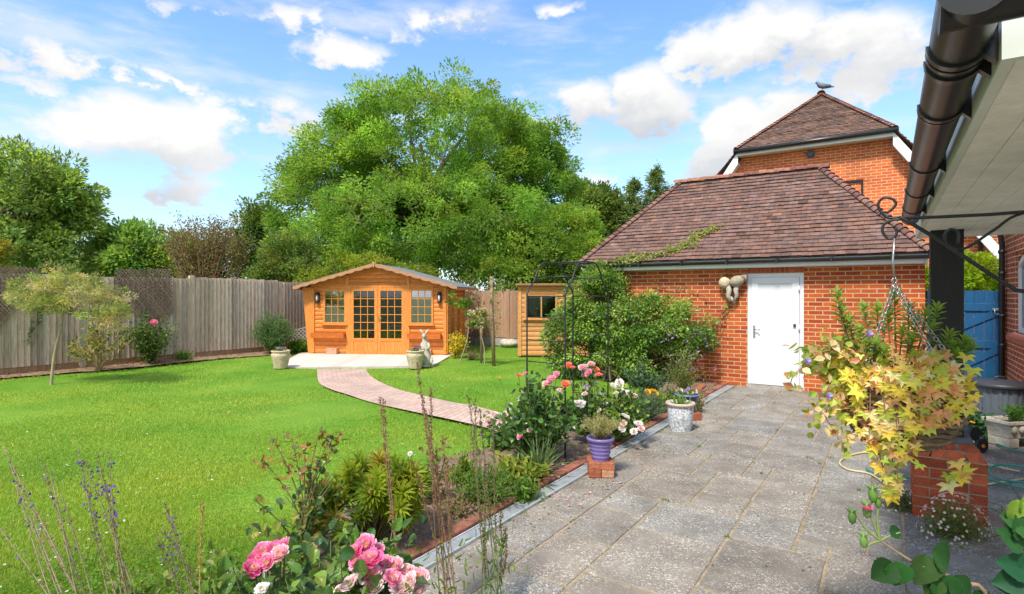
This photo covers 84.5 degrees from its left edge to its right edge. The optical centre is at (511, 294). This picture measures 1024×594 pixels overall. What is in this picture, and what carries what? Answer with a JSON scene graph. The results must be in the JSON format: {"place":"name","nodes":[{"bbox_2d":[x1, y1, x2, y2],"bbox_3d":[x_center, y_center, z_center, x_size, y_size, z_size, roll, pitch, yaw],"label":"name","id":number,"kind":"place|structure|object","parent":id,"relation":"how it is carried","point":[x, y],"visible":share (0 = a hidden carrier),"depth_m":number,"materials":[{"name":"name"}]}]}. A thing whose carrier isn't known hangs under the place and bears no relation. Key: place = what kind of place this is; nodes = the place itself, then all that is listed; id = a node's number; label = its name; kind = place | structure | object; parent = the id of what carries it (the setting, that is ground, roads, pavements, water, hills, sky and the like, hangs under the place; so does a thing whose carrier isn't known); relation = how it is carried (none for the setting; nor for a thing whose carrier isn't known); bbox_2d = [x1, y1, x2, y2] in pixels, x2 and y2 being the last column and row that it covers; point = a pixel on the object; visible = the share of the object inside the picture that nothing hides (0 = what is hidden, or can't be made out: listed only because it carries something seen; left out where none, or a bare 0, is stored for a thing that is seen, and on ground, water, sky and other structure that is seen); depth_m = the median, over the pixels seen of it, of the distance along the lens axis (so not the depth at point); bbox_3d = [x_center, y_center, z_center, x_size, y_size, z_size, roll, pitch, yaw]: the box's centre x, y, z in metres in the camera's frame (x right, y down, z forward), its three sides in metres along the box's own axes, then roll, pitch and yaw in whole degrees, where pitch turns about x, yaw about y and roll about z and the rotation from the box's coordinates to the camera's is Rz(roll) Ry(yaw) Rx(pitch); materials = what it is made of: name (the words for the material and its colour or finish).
{"place":"outdoors","nodes":[
{"label":"outdoors","id":0,"kind":"place"},
{"bbox_2d":[0,350,297,377],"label":"fence border soil","id":1,"kind":"structure","parent":0,"point":[108,367],"depth_m":13.39,"materials":[{"name":"soil"}]},
{"bbox_2d":[118,306,179,363],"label":"rose shrub","id":2,"kind":"object","parent":1,"relation":"on","point":[147,345],"visible":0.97,"depth_m":13.51,"materials":[{"name":"green plant"}]},
{"bbox_2d":[0,273,306,374],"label":"board fence","id":3,"kind":"object","parent":1,"relation":"on","point":[212,316],"visible":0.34,"depth_m":14.73,"materials":[{"name":"wood"}]},
{"bbox_2d":[0,266,39,323],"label":"willow trellis","id":4,"kind":"object","parent":3,"relation":"attached to","point":[3,287],"visible":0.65,"depth_m":11.76,"materials":[{"name":"wood"}]},
{"bbox_2d":[115,269,173,324],"bbox_3d":[-9.060,0.051,13.924,0.016,1.426,1.328,0,0,34],"label":"willow trellis","id":5,"kind":"object","parent":3,"relation":"attached to","point":[153,292],"visible":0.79,"depth_m":13.99,"materials":[{"name":"wood"}]},
{"bbox_2d":[0,345,666,593],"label":"lawn","id":6,"kind":"structure","parent":0,"point":[35,384],"depth_m":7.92,"materials":[{"name":"green plant"}]},
{"bbox_2d":[0,261,138,384],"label":"dappled willow","id":7,"kind":"object","parent":6,"relation":"on","point":[65,305],"visible":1,"depth_m":10.46,"materials":[{"name":"green plant"}]},
{"bbox_2d":[65,313,130,371],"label":"yellowing shrub","id":8,"kind":"object","parent":6,"relation":"on","point":[96,353],"visible":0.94,"depth_m":12.42,"materials":[{"name":"green plant"}]},
{"bbox_2d":[171,539,256,593],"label":"weed clump","id":9,"kind":"object","parent":6,"relation":"on","point":[209,565],"visible":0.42,"depth_m":3.06,"materials":[{"name":"green plant"}]},
{"bbox_2d":[0,401,451,593],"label":"clover","id":10,"kind":"object","parent":6,"relation":"on","point":[94,581],"depth_m":3.59,"materials":[{"name":"plant"}]},
{"bbox_2d":[271,350,290,368],"bbox_3d":[-5.318,1.492,12.954,0.430,0.415,0.430,0,0,0],"label":"stone planter","id":11,"kind":"object","parent":6,"relation":"on","point":[280,359],"visible":0.97,"depth_m":12.81,"materials":[{"name":"stone"}]},
{"bbox_2d":[247,307,298,353],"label":"feathery bush","id":12,"kind":"object","parent":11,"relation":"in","point":[273,334],"visible":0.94,"depth_m":15.79,"materials":[{"name":"green plant"}]},
{"bbox_2d":[406,350,424,368],"bbox_3d":[-2.222,1.492,12.954,0.430,0.415,0.430,0,0,0],"label":"stone planter","id":13,"kind":"object","parent":6,"relation":"on","point":[414,358],"visible":0.92,"depth_m":12.80,"materials":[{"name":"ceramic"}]},
{"bbox_2d":[444,328,470,357],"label":"golden shrub","id":14,"kind":"object","parent":6,"relation":"on","point":[456,345],"visible":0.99,"depth_m":15.14,"materials":[{"name":"yellow plant"}]},
{"bbox_2d":[445,291,473,362],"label":"standard rose","id":15,"kind":"object","parent":6,"relation":"on","point":[463,305],"visible":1,"depth_m":13.93,"materials":[{"name":"green plant"}]},
{"bbox_2d":[463,306,489,365],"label":"standard rose","id":16,"kind":"object","parent":6,"relation":"on","point":[479,321],"visible":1,"depth_m":13.40,"materials":[{"name":"green plant"}]},
{"bbox_2d":[490,276,495,365],"bbox_3d":[-0.462,0.643,13.481,0.143,2.157,0.090,0,0,0],"label":"wooden stake","id":17,"kind":"object","parent":6,"relation":"on","point":[492,332],"visible":0.95,"depth_m":13.45,"materials":[{"name":"brown wood"}]},
{"bbox_2d":[476,268,520,336],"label":"climbing rose","id":18,"kind":"object","parent":17,"relation":"attached to","point":[501,284],"visible":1,"depth_m":13.39,"materials":[{"name":"green plant"}]},
{"bbox_2d":[465,289,592,347],"bbox_3d":[1.884,0.770,17.205,14.702,1.900,0.110,0,0,34],"label":"board fence","id":19,"kind":"object","parent":6,"relation":"on","point":[508,320],"visible":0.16,"depth_m":18.69,"materials":[{"name":"wood"}]},
{"bbox_2d":[515,283,589,356],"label":"garden shed","id":20,"kind":"structure","parent":6,"relation":"on","point":[540,306],"depth_m":15.46,"materials":[{"name":"brown wood"}]},
{"bbox_2d":[273,352,459,368],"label":"terrace","id":21,"kind":"structure","parent":0,"point":[329,361],"depth_m":14.34,"materials":[{"name":"concrete"}]},
{"bbox_2d":[293,261,475,354],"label":"summerhouse","id":22,"kind":"structure","parent":21,"relation":"on","point":[358,310],"depth_m":15.92,"materials":[{"name":"brown wood"}]},
{"bbox_2d":[321,285,346,324],"bbox_3d":[-5.036,0.305,15.982,0.760,1.130,0.112,0,0,6],"label":"window","id":23,"kind":"structure","parent":22,"relation":"in","point":[331,288],"depth_m":16.00,"materials":[{"name":"brown wood"}]},
{"bbox_2d":[351,288,377,352],"bbox_3d":[-4.172,0.732,15.898,0.778,1.835,0.044,0,0,6],"label":"door","id":24,"kind":"structure","parent":22,"relation":"in","point":[358,345],"depth_m":15.88,"materials":[{"name":"brown wood"}]},
{"bbox_2d":[378,288,404,353],"bbox_3d":[-3.390,0.732,15.785,0.778,1.835,0.096,0,0,6],"label":"door","id":25,"kind":"structure","parent":22,"relation":"in","point":[385,345],"depth_m":15.80,"materials":[{"name":"brown wood"}]},
{"bbox_2d":[407,285,434,325],"bbox_3d":[-2.531,0.305,15.707,0.760,1.130,0.112,0,0,6],"label":"window","id":26,"kind":"structure","parent":22,"relation":"in","point":[418,288],"depth_m":15.71,"materials":[{"name":"brown wood"}]},
{"bbox_2d":[186,380,718,593],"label":"flower bed soil","id":27,"kind":"structure","parent":0,"point":[422,532],"depth_m":4.72,"materials":[{"name":"brown soil"}]},
{"bbox_2d":[102,563,177,593],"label":"weed clump","id":28,"kind":"object","parent":27,"relation":"on","point":[141,587],"visible":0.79,"depth_m":2.95,"materials":[{"name":"green plant"}]},
{"bbox_2d":[246,459,351,564],"bbox_3d":[-1.312,1.384,3.410,0.608,0.637,0.581,0,0,0],"label":"rose bush","id":29,"kind":"object","parent":27,"relation":"on","point":[306,531],"visible":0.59,"depth_m":3.43,"materials":[{"name":"green plant"}]},
{"bbox_2d":[253,426,348,522],"bbox_3d":[-1.291,1.260,3.481,0.548,0.880,0.207,0,0,0],"label":"rose shoot","id":30,"kind":"object","parent":27,"relation":"on","point":[301,471],"visible":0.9,"depth_m":3.46,"materials":[{"name":"green plant"}]},
{"bbox_2d":[312,446,435,545],"bbox_3d":[-0.944,1.383,3.811,0.859,0.643,0.820,0,0,0],"label":"spurge bush","id":31,"kind":"object","parent":27,"relation":"on","point":[364,481],"visible":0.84,"depth_m":3.67,"materials":[{"name":"green plant"}]},
{"bbox_2d":[408,438,456,501],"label":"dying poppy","id":32,"kind":"object","parent":27,"relation":"on","point":[410,453],"visible":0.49,"depth_m":4.52,"materials":[{"name":"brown plant"}]},
{"bbox_2d":[439,481,483,521],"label":"withered clump","id":33,"kind":"object","parent":27,"relation":"on","point":[459,512],"visible":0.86,"depth_m":4.28,"materials":[{"name":"beige plant"}]},
{"bbox_2d":[446,450,482,483],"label":"bedding plant","id":34,"kind":"object","parent":27,"relation":"on","point":[464,462],"visible":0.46,"depth_m":4.94,"materials":[{"name":"green plant"}]},
{"bbox_2d":[443,461,521,511],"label":"aster clump","id":35,"kind":"object","parent":27,"relation":"on","point":[472,484],"visible":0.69,"depth_m":4.51,"materials":[{"name":"green plant"}]},
{"bbox_2d":[471,410,516,451],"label":"rose bush","id":36,"kind":"object","parent":27,"relation":"on","point":[498,445],"visible":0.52,"depth_m":6.04,"materials":[{"name":"green plant"}]},
{"bbox_2d":[489,450,550,484],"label":"yellow leaf plant","id":37,"kind":"object","parent":27,"relation":"on","point":[519,469],"visible":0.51,"depth_m":4.94,"materials":[{"name":"plant"}]},
{"bbox_2d":[504,468,548,506],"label":"bedding plant","id":38,"kind":"object","parent":27,"relation":"on","point":[524,487],"visible":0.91,"depth_m":4.61,"materials":[{"name":"green plant"}]},
{"bbox_2d":[484,370,584,459],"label":"rose bush","id":39,"kind":"object","parent":27,"relation":"on","point":[532,417],"visible":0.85,"depth_m":5.53,"materials":[{"name":"green plant"}]},
{"bbox_2d":[496,432,577,493],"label":"daylily clump","id":40,"kind":"object","parent":27,"relation":"on","point":[537,458],"visible":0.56,"depth_m":5.17,"materials":[{"name":"green plant"}]},
{"bbox_2d":[526,261,608,458],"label":"garden arch","id":41,"kind":"structure","parent":27,"relation":"on","point":[569,286],"depth_m":6.16,"materials":[{"name":"black metal"}]},
{"bbox_2d":[563,361,611,443],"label":"climbing rose","id":42,"kind":"object","parent":27,"relation":"on","point":[591,404],"visible":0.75,"depth_m":6.29,"materials":[{"name":"green plant"}]},
{"bbox_2d":[574,376,651,441],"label":"rose bush","id":43,"kind":"object","parent":27,"relation":"on","point":[630,418],"visible":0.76,"depth_m":6.34,"materials":[{"name":"green plant"}]},
{"bbox_2d":[538,258,720,383],"bbox_3d":[2.250,0.496,11.175,3.606,2.581,1.501,0,0,23],"label":"climbing hedge","id":44,"kind":"object","parent":27,"relation":"on","point":[624,338],"visible":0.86,"depth_m":10.99,"materials":[{"name":"green plant"}]},
{"bbox_2d":[621,355,670,396],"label":"shrub","id":45,"kind":"object","parent":27,"relation":"on","point":[641,378],"visible":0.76,"depth_m":8.80,"materials":[{"name":"green plant"}]},
{"bbox_2d":[629,390,666,420],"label":"lavender bush","id":46,"kind":"object","parent":27,"relation":"on","point":[653,410],"visible":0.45,"depth_m":7.41,"materials":[{"name":"green plant"}]},
{"bbox_2d":[659,342,714,391],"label":"flowering shrub","id":47,"kind":"object","parent":27,"relation":"on","point":[682,382],"visible":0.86,"depth_m":9.23,"materials":[{"name":"green plant"}]},
{"bbox_2d":[317,369,589,459],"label":"garden path","id":48,"kind":"structure","parent":0,"point":[363,384],"depth_m":9.32,"materials":[{"name":"stone"}]},
{"bbox_2d":[0,0,935,290],"label":"sky","id":49,"kind":"structure","parent":0,"point":[171,106],"materials":[{"name":"blue"}]},
{"bbox_2d":[421,385,1023,593],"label":"patio","id":50,"kind":"structure","parent":0,"point":[656,556],"depth_m":4.19,"materials":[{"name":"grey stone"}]},
{"bbox_2d":[412,385,734,569],"bbox_3d":[0.613,1.702,5.304,0.130,0.036,12.498,0,0,34],"label":"drain channel","id":51,"kind":"object","parent":50,"relation":"on","point":[513,511],"visible":0.56,"depth_m":4.61,"materials":[{"name":"metal"}]},
{"bbox_2d":[601,470,613,477],"bbox_3d":[0.894,1.663,5.318,0.112,0.070,0.215,0,0,4],"label":"loose brick","id":52,"kind":"object","parent":50,"relation":"on","point":[607,473],"visible":0.6,"depth_m":5.21,"materials":[{"name":"brick"}]},
{"bbox_2d":[588,460,614,469],"bbox_3d":[0.834,1.593,5.263,0.235,0.068,0.100,0,0,4],"label":"loose brick","id":53,"kind":"object","parent":52,"relation":"on","point":[606,465],"visible":0.97,"depth_m":5.22,"materials":[{"name":"brick"}]},
{"bbox_2d":[586,434,614,461],"bbox_3d":[0.834,1.450,5.318,0.266,0.215,0.266,0,0,0],"label":"flower pot","id":54,"kind":"object","parent":53,"relation":"on","point":[600,449],"visible":0.95,"depth_m":5.24,"materials":[{"name":"purple ceramic"}]},
{"bbox_2d":[580,412,621,438],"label":"herb sprigs","id":55,"kind":"object","parent":54,"relation":"on","point":[599,427],"visible":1,"depth_m":5.27,"materials":[{"name":"beige plant"}]},
{"bbox_2d":[666,399,695,431],"bbox_3d":[2.115,1.524,7.069,0.364,0.352,0.364,0,0,0],"label":"mosaic pot","id":56,"kind":"object","parent":50,"relation":"on","point":[680,417],"visible":0.94,"depth_m":6.94,"materials":[{"name":"ceramic"}]},
{"bbox_2d":[578,163,928,393],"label":"brick garage","id":57,"kind":"structure","parent":50,"relation":"on","point":[794,243],"depth_m":10.39,"materials":[{"name":"brick"}]},
{"bbox_2d":[611,223,722,268],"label":"climbing vine","id":58,"kind":"object","parent":57,"relation":"attached to","point":[703,233],"visible":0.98,"depth_m":11.08,"materials":[{"name":"green plant"}]},
{"bbox_2d":[719,274,746,303],"bbox_3d":[4.106,-0.100,10.480,0.509,0.542,0.205,0,0,34],"label":"wall ornament","id":59,"kind":"object","parent":57,"relation":"attached to","point":[735,282],"depth_m":10.45,"materials":[{"name":"stone"}]},
{"bbox_2d":[747,273,803,387],"bbox_3d":[4.765,0.653,10.200,0.955,2.075,0.161,0,0,34],"label":"door","id":60,"kind":"structure","parent":57,"relation":"in","point":[775,300],"depth_m":10.20,"materials":[{"name":"white plastic"}]},
{"bbox_2d":[881,485,911,514],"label":"fleabane clump","id":61,"kind":"object","parent":50,"relation":"on","point":[903,502],"visible":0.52,"depth_m":4.43,"materials":[{"name":"green plant"}]},
{"bbox_2d":[846,482,988,593],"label":"rose branch","id":62,"kind":"object","parent":50,"relation":"on","point":[929,574],"visible":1,"depth_m":1.30,"materials":[{"name":"green plant"}]},
{"bbox_2d":[865,443,1023,489],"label":"garden hose","id":63,"kind":"object","parent":50,"relation":"on","point":[989,471],"visible":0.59,"depth_m":5.18,"materials":[{"name":"rubber"}]},
{"bbox_2d":[910,433,987,526],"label":"brick pier","id":64,"kind":"structure","parent":50,"relation":"on","point":[924,488],"depth_m":4.25,"materials":[{"name":"red brick"}]},
{"bbox_2d":[916,492,994,544],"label":"fleabane clump","id":65,"kind":"object","parent":50,"relation":"on","point":[946,526],"visible":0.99,"depth_m":3.92,"materials":[{"name":"green plant"}]},
{"bbox_2d":[902,0,1023,437],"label":"porch canopy","id":66,"kind":"object","parent":50,"relation":"on","point":[967,155],"visible":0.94,"depth_m":1.86,"materials":[{"name":"paint"}]},
{"bbox_2d":[877,196,1023,292],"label":"hanging bracket","id":67,"kind":"object","parent":66,"relation":"attached to","point":[943,242],"visible":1,"depth_m":2.10,"materials":[{"name":"black metal"}]},
{"bbox_2d":[835,238,975,452],"bbox_3d":[1.516,0.191,2.201,0.458,0.822,0.458,0,0,0],"label":"hanging basket","id":68,"kind":"object","parent":67,"relation":"hanging from","point":[941,438],"visible":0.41,"depth_m":2.08,"materials":[{"name":"wicker"}]},
{"bbox_2d":[783,336,878,458],"bbox_3d":[1.211,0.391,2.149,0.375,0.468,0.120,0,0,-4],"label":"trailing vine","id":69,"kind":"object","parent":68,"relation":"in","point":[848,437],"visible":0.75,"depth_m":2.15,"materials":[{"name":"yellow plant"}]},
{"bbox_2d":[783,324,896,390],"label":"trailing foliage","id":70,"kind":"object","parent":68,"relation":"in","point":[869,365],"visible":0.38,"depth_m":2.19,"materials":[{"name":"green plant"}]},
{"bbox_2d":[817,333,983,505],"bbox_3d":[1.456,0.470,2.140,0.519,0.625,0.407,0,0,39],"label":"golden ivy","id":71,"kind":"object","parent":68,"relation":"in","point":[924,380],"visible":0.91,"depth_m":2.02,"materials":[{"name":"yellow plant"}]},
{"bbox_2d":[828,284,982,367],"bbox_3d":[1.532,0.147,2.200,0.598,0.379,0.227,0,0,0],"label":"hebe plant","id":72,"kind":"object","parent":68,"relation":"in","point":[968,345],"visible":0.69,"depth_m":2.21,"materials":[{"name":"green plant"}]},
{"bbox_2d":[964,425,988,452],"bbox_3d":[4.996,1.566,6.195,0.195,0.268,0.348,0,0,-11],"label":"hose cart","id":73,"kind":"object","parent":50,"relation":"on","point":[981,444],"visible":0.42,"depth_m":6.06,"materials":[{"name":"plastic"}]},
{"bbox_2d":[971,376,1023,419],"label":"water butt","id":74,"kind":"object","parent":50,"relation":"on","point":[995,391],"visible":0.48,"depth_m":6.84,"materials":[{"name":"plastic"}]},
{"bbox_2d":[981,415,1023,448],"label":"stone trough","id":75,"kind":"object","parent":50,"relation":"on","point":[1004,431],"visible":0.98,"depth_m":6.26,"materials":[{"name":"stone"}]},
{"bbox_2d":[991,495,1023,593],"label":"camellia","id":76,"kind":"object","parent":50,"relation":"on","point":[1008,578],"visible":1,"depth_m":1.20,"materials":[{"name":"green plant"}]},
{"bbox_2d":[997,234,1023,380],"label":"brick house","id":77,"kind":"structure","parent":50,"relation":"on","point":[1011,312],"depth_m":8.28,"materials":[{"name":"red brick"}]},
{"bbox_2d":[926,291,998,377],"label":"garden gate","id":78,"kind":"structure","parent":77,"relation":"attached to","point":[981,322],"depth_m":8.81,"materials":[{"name":"blue paint"}]},
{"bbox_2d":[1018,254,1023,333],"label":"window frame","id":79,"kind":"structure","parent":77,"relation":"in","point":[1020,263],"depth_m":7.95,"materials":[{"name":"white plastic"}]},
{"bbox_2d":[967,407,995,439],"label":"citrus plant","id":80,"kind":"object","parent":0,"point":[975,421],"visible":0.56,"depth_m":6.50,"materials":[{"name":"green plant"}]},
{"label":"ground","id":81,"kind":"structure","parent":0,"visible":0},
{"bbox_2d":[0,237,18,272],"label":"yellow bush","id":82,"kind":"object","parent":81,"relation":"on","point":[5,252],"visible":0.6,"depth_m":12.64,"materials":[{"name":"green plant"}]},
{"bbox_2d":[0,133,113,275],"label":"shade tree","id":83,"kind":"object","parent":81,"relation":"on","point":[34,232],"visible":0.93,"depth_m":23.11,"materials":[{"name":"green plant"}]},
{"bbox_2d":[84,215,204,277],"bbox_3d":[-16.752,-0.848,25.926,4.906,5.554,4.611,0,0,-41],"label":"round tree","id":84,"kind":"object","parent":81,"relation":"on","point":[129,245],"visible":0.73,"depth_m":24.64,"materials":[{"name":"green plant"}]},
{"bbox_2d":[148,210,259,278],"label":"lilac shrub","id":85,"kind":"object","parent":81,"relation":"on","point":[207,261],"visible":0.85,"depth_m":20.69,"materials":[{"name":"brown plant"}]},
{"bbox_2d":[224,195,287,278],"bbox_3d":[-13.694,-1.648,30.047,3.820,7.187,2.864,0,0,-15],"label":"dark tree","id":86,"kind":"object","parent":81,"relation":"on","point":[250,221],"visible":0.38,"depth_m":29.53,"materials":[{"name":"green plant"}]},
{"bbox_2d":[240,228,325,281],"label":"evergreen bush","id":87,"kind":"object","parent":81,"relation":"on","point":[277,254],"visible":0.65,"depth_m":20.57,"materials":[{"name":"green plant"}]},
{"bbox_2d":[292,243,440,281],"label":"laurel bush","id":88,"kind":"object","parent":81,"relation":"on","point":[347,261],"visible":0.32,"depth_m":19.07,"materials":[{"name":"green plant"}]},
{"bbox_2d":[255,55,588,286],"bbox_3d":[-4.596,-4.456,25.992,14.880,12.842,12.255,0,0,20],"label":"ash tree","id":89,"kind":"object","parent":81,"relation":"on","point":[462,204],"visible":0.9,"depth_m":24.07,"materials":[{"name":"green plant"}]},
{"bbox_2d":[461,201,606,290],"bbox_3d":[1.000,-0.970,22.051,6.322,5.779,3.990,0,0,-20],"label":"hazel bush","id":90,"kind":"object","parent":81,"relation":"on","point":[571,241],"visible":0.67,"depth_m":21.16,"materials":[{"name":"green plant"}]},
{"bbox_2d":[404,382,728,559],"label":"brick edging kerb","id":91,"kind":"structure","parent":81,"relation":"on","point":[426,546],"depth_m":4.52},
{"bbox_2d":[556,176,643,238],"bbox_3d":[5.739,-2.848,36.073,6.480,9.540,5.754,0,0,0],"label":"oak tree","id":92,"kind":"object","parent":81,"relation":"on","point":[604,200],"visible":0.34,"depth_m":34.79,"materials":[{"name":"green plant"}]},
{"bbox_2d":[606,175,645,235],"bbox_3d":[7.891,-2.865,34.989,4.033,9.130,3.886,0,0,-39],"label":"conifer","id":93,"kind":"object","parent":81,"relation":"on","point":[632,189],"visible":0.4,"depth_m":34.70,"materials":[{"name":"green plant"}]},
{"bbox_2d":[625,159,672,220],"bbox_3d":[8.716,-3.223,33.954,4.631,9.846,4.748,0,0,-41],"label":"conifer","id":94,"kind":"object","parent":81,"relation":"on","point":[655,190],"visible":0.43,"depth_m":33.84,"materials":[{"name":"green plant"}]},
{"bbox_2d":[716,90,998,349],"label":"brick house","id":95,"kind":"structure","parent":81,"relation":"on","point":[865,153],"depth_m":14.72,"materials":[{"name":"tile"}]},
{"bbox_2d":[925,249,998,331],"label":"lime bush","id":96,"kind":"object","parent":81,"relation":"on","point":[977,279],"visible":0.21,"depth_m":9.73,"materials":[{"name":"green plant"}]},
{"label":"near bed soil","id":97,"kind":"structure","parent":0,"visible":0},
{"bbox_2d":[0,446,92,593],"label":"sage plant","id":98,"kind":"object","parent":97,"relation":"on","point":[71,559],"visible":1,"depth_m":2.23,"materials":[{"name":"green plant"}]},
{"bbox_2d":[75,447,138,593],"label":"sage plant","id":99,"kind":"object","parent":97,"relation":"on","point":[118,552],"visible":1,"depth_m":2.23,"materials":[{"name":"purple plant"}]},
{"bbox_2d":[155,503,224,593],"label":"sage plant","id":100,"kind":"object","parent":97,"relation":"on","point":[188,569],"visible":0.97,"depth_m":2.39,"materials":[{"name":"green plant"}]},
{"bbox_2d":[195,502,205,593],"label":"dry stem","id":101,"kind":"object","parent":97,"relation":"on","point":[200,544],"visible":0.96,"depth_m":2.28,"materials":[{"name":"brown plant"}]},
{"bbox_2d":[200,526,318,593],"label":"rose bush","id":102,"kind":"object","parent":97,"relation":"on","point":[264,557],"visible":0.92,"depth_m":1.94,"materials":[{"name":"pink plant"}]},
{"bbox_2d":[278,505,457,593],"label":"rose bush","id":103,"kind":"object","parent":97,"relation":"on","point":[379,567],"visible":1,"depth_m":1.74,"materials":[{"name":"pink plant"}]},
{"bbox_2d":[377,397,397,547],"bbox_3d":[-0.553,1.090,2.613,0.191,1.222,0.059,0,0,26],"label":"toadflax","id":104,"kind":"object","parent":97,"relation":"on","point":[390,498],"visible":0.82,"depth_m":2.62,"materials":[{"name":"brown plant"}]},
{"bbox_2d":[411,362,476,593],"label":"toadflax","id":105,"kind":"object","parent":97,"relation":"on","point":[434,491],"visible":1,"depth_m":2.96,"materials":[{"name":"brown plant"}]},
{"bbox_2d":[464,394,527,593],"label":"toadflax","id":106,"kind":"object","parent":97,"relation":"on","point":[486,498],"visible":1,"depth_m":3.01,"materials":[{"name":"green plant"}]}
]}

